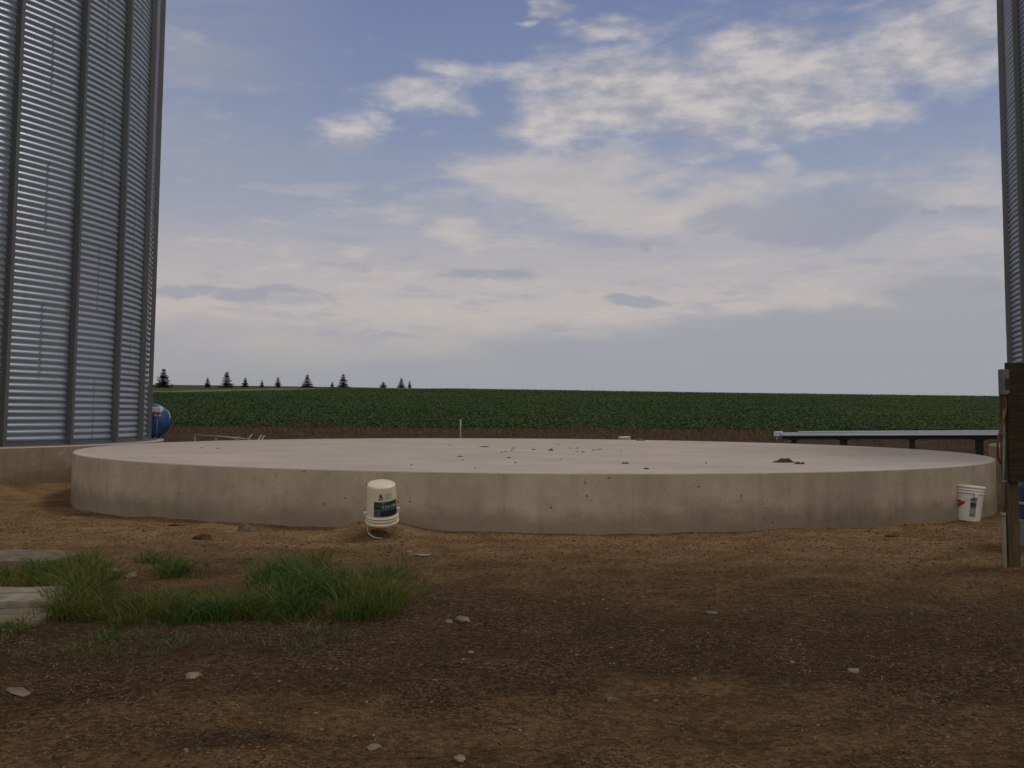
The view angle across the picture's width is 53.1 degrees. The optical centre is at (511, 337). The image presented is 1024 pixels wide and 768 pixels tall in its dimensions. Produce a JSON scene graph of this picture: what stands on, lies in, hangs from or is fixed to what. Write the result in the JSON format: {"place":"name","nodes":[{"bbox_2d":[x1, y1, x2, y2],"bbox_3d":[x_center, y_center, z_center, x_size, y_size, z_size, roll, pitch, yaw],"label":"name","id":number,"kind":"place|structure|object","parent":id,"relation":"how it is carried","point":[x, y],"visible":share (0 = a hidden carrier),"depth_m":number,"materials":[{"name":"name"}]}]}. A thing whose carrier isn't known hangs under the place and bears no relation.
{"place":"outdoors","nodes":[
{"label":"outdoors","id":0,"kind":"place"},
{"bbox_2d":[0,537,445,643],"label":"tall grass","id":1,"kind":"structure","parent":0,"point":[304,585],"depth_m":5.73,"materials":[{"name":"green plant"}]},
{"bbox_2d":[0,385,1023,767],"bbox_3d":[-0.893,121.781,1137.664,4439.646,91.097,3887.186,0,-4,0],"label":"ground","id":2,"kind":"structure","parent":0,"point":[752,709],"depth_m":4.65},
{"bbox_2d":[6,687,30,696],"bbox_3d":[-1.934,1.392,4.012,0.073,0.022,0.125,4,-5,-38],"label":"stone","id":3,"kind":"object","parent":2,"relation":"on","point":[20,691],"visible":0.99,"depth_m":3.99,"materials":[{"name":"beige stone"}]},
{"bbox_2d":[0,608,52,625],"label":"broken slab","id":4,"kind":"object","parent":2,"relation":"on","point":[16,612],"depth_m":5.41,"materials":[{"name":"grey concrete"}]},
{"bbox_2d":[0,586,77,608],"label":"broken slab","id":5,"kind":"object","parent":2,"relation":"on","point":[9,596],"depth_m":5.83,"materials":[{"name":"concrete"}]},
{"bbox_2d":[0,549,80,563],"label":"broken slab","id":6,"kind":"object","parent":2,"relation":"on","point":[7,556],"depth_m":7.72,"materials":[{"name":"grey concrete"}]},
{"bbox_2d":[0,437,163,483],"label":"concrete slab","id":7,"kind":"structure","parent":2,"relation":"on","point":[43,464],"depth_m":15.51,"materials":[{"name":"grey concrete"}]},
{"bbox_2d":[0,0,165,446],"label":"grain silo","id":8,"kind":"object","parent":7,"relation":"on","point":[81,93],"visible":1,"depth_m":16.75,"materials":[{"name":"metal"}]},
{"bbox_2d":[152,407,161,438],"bbox_3d":[-7.123,1.705,20.346,0.300,0.635,0.120,0,-4,0],"label":"control box","id":9,"kind":"object","parent":7,"relation":"on","point":[157,411],"visible":0.75,"depth_m":20.32,"materials":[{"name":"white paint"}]},
{"bbox_2d":[146,403,170,437],"bbox_3d":[-7.333,1.700,20.889,0.714,0.722,0.560,1,-4,-14],"label":"aeration fan","id":10,"kind":"object","parent":7,"relation":"on","point":[164,420],"visible":0.52,"depth_m":20.75},
{"bbox_2d":[125,572,136,578],"bbox_3d":[-2.554,1.603,6.856,0.080,0.039,0.160,2,-5,-24],"label":"stone","id":11,"kind":"object","parent":2,"relation":"on","point":[131,575],"visible":0.82,"depth_m":6.82,"materials":[{"name":"grey stone"}]},
{"bbox_2d":[153,369,172,387],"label":"spruce tree","id":12,"kind":"object","parent":2,"relation":"on","point":[163,380],"visible":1,"depth_m":164.62,"materials":[{"name":"green plant"}]},
{"bbox_2d":[185,672,202,678],"bbox_3d":[-1.325,1.410,4.254,0.058,0.033,0.082,-1,-4,17],"label":"stone","id":13,"kind":"object","parent":2,"relation":"on","point":[191,675],"visible":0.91,"depth_m":4.24,"materials":[{"name":"beige stone"}]},
{"bbox_2d":[192,534,211,539],"bbox_3d":[-2.685,1.742,8.878,0.168,0.069,0.095,0,-4,0],"label":"dirt clump","id":14,"kind":"object","parent":2,"relation":"on","point":[203,537],"visible":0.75,"depth_m":8.85,"materials":[{"name":"brown soil"}]},
{"bbox_2d":[204,378,211,387],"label":"spruce tree","id":15,"kind":"object","parent":2,"relation":"on","point":[207,385],"visible":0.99,"depth_m":171.69,"materials":[{"name":"green plant"}]},
{"bbox_2d":[194,434,252,440],"bbox_3d":[-7.221,2.641,25.668,1.447,0.424,0.372,2,-5,-24],"label":"pipe rack","id":16,"kind":"object","parent":2,"relation":"on","point":[236,438],"visible":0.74,"depth_m":25.54,"materials":[{"name":"grey metal"}]},
{"bbox_2d":[218,372,235,387],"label":"spruce tree","id":17,"kind":"object","parent":2,"relation":"on","point":[227,381],"visible":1,"depth_m":175.74,"materials":[{"name":"green plant"}]},
{"bbox_2d":[239,377,248,386],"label":"spruce tree","id":18,"kind":"object","parent":2,"relation":"on","point":[245,383],"visible":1,"depth_m":184.71,"materials":[{"name":"green plant"}]},
{"bbox_2d":[238,523,251,531],"bbox_3d":[-2.468,1.778,9.469,0.102,0.111,0.134,4,-6,-39],"label":"stone","id":19,"kind":"object","parent":2,"relation":"on","point":[244,527],"visible":0.83,"depth_m":9.43,"materials":[{"name":"grey stone"}]},
{"bbox_2d":[274,377,280,387],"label":"spruce tree","id":20,"kind":"object","parent":2,"relation":"on","point":[277,384],"visible":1,"depth_m":204.75,"materials":[{"name":"green plant"}]},
{"bbox_2d":[301,375,315,387],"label":"spruce tree","id":21,"kind":"object","parent":2,"relation":"on","point":[307,384],"visible":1,"depth_m":214.57,"materials":[{"name":"green plant"}]},
{"bbox_2d":[337,374,348,387],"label":"spruce tree","id":22,"kind":"object","parent":2,"relation":"on","point":[342,382],"visible":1,"depth_m":227.66,"materials":[{"name":"green plant"}]},
{"bbox_2d":[367,743,381,750],"bbox_3d":[-0.455,1.360,3.388,0.049,0.021,0.040,3,-5,-27],"label":"stone","id":23,"kind":"object","parent":2,"relation":"on","point":[373,747],"visible":1,"depth_m":3.38,"materials":[{"name":"beige stone"}]},
{"bbox_2d":[363,479,399,538],"bbox_3d":[-1.157,1.514,9.071,0.319,0.442,0.347,0,11,0],"label":"pail","id":24,"kind":"object","parent":2,"relation":"on","point":[382,510],"visible":1,"depth_m":8.98,"materials":[{"name":"white plastic"}]},
{"bbox_2d":[398,378,405,387],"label":"spruce tree","id":25,"kind":"object","parent":2,"relation":"on","point":[401,385],"visible":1,"depth_m":249.58,"materials":[{"name":"green plant"}]},
{"bbox_2d":[409,553,430,556],"bbox_3d":[-0.722,1.695,7.949,0.194,0.023,0.118,0,-4,0],"label":"stone","id":26,"kind":"object","parent":2,"relation":"on","point":[420,555],"visible":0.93,"depth_m":7.92,"materials":[{"name":"grey stone"}]},
{"bbox_2d":[0,518,907,748],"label":"weeds","id":27,"kind":"object","parent":2,"relation":"on","point":[174,640],"visible":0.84,"depth_m":4.96,"materials":[{"name":"green plant"}]},
{"bbox_2d":[454,754,465,761],"bbox_3d":[-0.169,1.363,3.311,0.039,0.019,0.066,0,-4,0],"label":"stone","id":28,"kind":"object","parent":2,"relation":"on","point":[459,758],"visible":1,"depth_m":3.29,"materials":[{"name":"beige stone"}]},
{"bbox_2d":[455,615,469,623],"bbox_3d":[-0.264,1.510,5.456,0.086,0.038,0.146,0,-4,0],"label":"stone","id":29,"kind":"object","parent":2,"relation":"on","point":[462,619],"visible":0.98,"depth_m":5.41,"materials":[{"name":"grey stone"}]},
{"bbox_2d":[70,438,996,534],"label":"concrete slab","id":30,"kind":"structure","parent":2,"relation":"on","point":[675,487],"depth_m":10.34,"materials":[{"name":"grey concrete"}]},
{"bbox_2d":[773,458,795,462],"bbox_3d":[3.179,1.444,11.994,0.295,0.053,0.162,0,-4,0],"label":"dirt clump","id":31,"kind":"object","parent":30,"relation":"on","point":[783,460],"visible":0.99,"depth_m":11.95,"materials":[{"name":"brown soil"}]},
{"bbox_2d":[147,388,999,430],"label":"soya crop","id":32,"kind":"object","parent":2,"relation":"on","point":[916,417],"visible":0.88,"depth_m":66.25,"materials":[{"name":"green plant"}]},
{"bbox_2d":[606,696,617,702],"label":"stone","id":33,"kind":"object","parent":2,"relation":"on","point":[611,699],"visible":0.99,"depth_m":4.02,"materials":[{"name":"grey stone"}]},
{"bbox_2d":[618,436,629,439],"bbox_3d":[2.653,2.599,24.175,0.288,0.508,0.282,0,-4,0],"label":"pail","id":34,"kind":"object","parent":2,"relation":"on","point":[624,438],"visible":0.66,"depth_m":24.08,"materials":[{"name":"white plastic"}]},
{"bbox_2d":[705,611,716,614],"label":"stone","id":35,"kind":"object","parent":2,"relation":"on","point":[711,612],"visible":0.88,"depth_m":5.70,"materials":[{"name":"grey stone"}]},
{"bbox_2d":[847,668,858,672],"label":"stone","id":36,"kind":"object","parent":2,"relation":"on","point":[852,670],"visible":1,"depth_m":4.44,"materials":[{"name":"beige stone"}]},
{"bbox_2d":[774,430,998,455],"bbox_3d":[10.021,2.484,23.151,8.276,0.913,0.370,-2,-5,33],"label":"conveyor","id":37,"kind":"object","parent":2,"relation":"on","point":[979,437],"visible":0.84,"depth_m":23.69,"materials":[{"name":"metal"}]},
{"bbox_2d":[957,484,985,521],"bbox_3d":[5.117,1.863,11.512,0.361,0.400,0.380,6,-4,0],"label":"pail","id":38,"kind":"object","parent":2,"relation":"on","point":[970,500],"visible":0.72,"depth_m":11.37,"materials":[{"name":"white plastic"}]},
{"bbox_2d":[989,443,1000,479],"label":"concrete slab","id":39,"kind":"structure","parent":2,"relation":"on","point":[992,450],"depth_m":19.67,"materials":[{"name":"grey concrete"}]},
{"bbox_2d":[997,0,1023,362],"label":"grain silo","id":40,"kind":"object","parent":39,"relation":"on","point":[1010,25],"visible":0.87,"depth_m":20.04,"materials":[{"name":"metal"}]},
{"bbox_2d":[1000,512,1006,566],"bbox_3d":[3.689,1.545,7.678,0.039,0.453,0.039,0,-4,0],"label":"pipe","id":41,"kind":"object","parent":2,"relation":"on","point":[1003,538],"visible":0.84,"depth_m":7.67,"materials":[{"name":"beige plastic"}]},
{"bbox_2d":[999,363,1023,566],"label":"wooden board","id":42,"kind":"object","parent":2,"relation":"on","point":[1014,430],"visible":0.81,"depth_m":7.69,"materials":[{"name":"brown wood"}]},
{"bbox_2d":[1000,410,1006,504],"bbox_3d":[3.712,0.906,7.726,0.058,0.717,0.030,0,-4,0],"label":"conduit","id":43,"kind":"object","parent":42,"relation":"attached to","point":[1003,480],"visible":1,"depth_m":7.71,"materials":[{"name":"metal"}]},
{"bbox_2d":[998,369,1009,394],"bbox_3d":[3.722,0.340,7.744,0.056,0.194,0.079,0,-4,0],"label":"electrical box","id":44,"kind":"object","parent":42,"relation":"attached to","point":[1003,383],"visible":1,"depth_m":7.72,"materials":[{"name":"metal"}]},
{"bbox_2d":[996,395,1006,465],"bbox_3d":[3.699,0.706,7.756,0.078,0.537,0.108,0,-4,0],"label":"cable","id":45,"kind":"object","parent":44,"relation":"hanging from","point":[998,436],"visible":1,"depth_m":7.72,"materials":[{"name":"rubber"}]},
{"bbox_2d":[1019,518,1023,546],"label":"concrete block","id":46,"kind":"structure","parent":2,"relation":"on","point":[1021,521],"depth_m":8.77,"materials":[{"name":"grey concrete"}]},
{"bbox_2d":[1018,482,1023,518],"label":"drum","id":47,"kind":"object","parent":46,"relation":"on","point":[1021,498],"visible":0.32,"depth_m":8.81,"materials":[{"name":"blue plastic"}]},
{"bbox_2d":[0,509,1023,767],"bbox_3d":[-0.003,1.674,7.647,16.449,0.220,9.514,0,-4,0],"label":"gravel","id":48,"kind":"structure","parent":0,"point":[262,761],"depth_m":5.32,"materials":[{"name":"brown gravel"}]},
{"bbox_2d":[4,512,1023,767],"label":"straw","id":49,"kind":"object","parent":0,"point":[530,646],"visible":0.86,"depth_m":4.29,"materials":[{"name":"beige plant"}]},
{"bbox_2d":[148,0,1006,395],"label":"sky","id":50,"kind":"structure","parent":0,"point":[735,196],"materials":[{"name":"blue"}]},
{"bbox_2d":[165,420,996,444],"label":"dry grass","id":51,"kind":"structure","parent":0,"point":[715,431],"depth_m":36.93,"materials":[{"name":"plant"}]}
]}

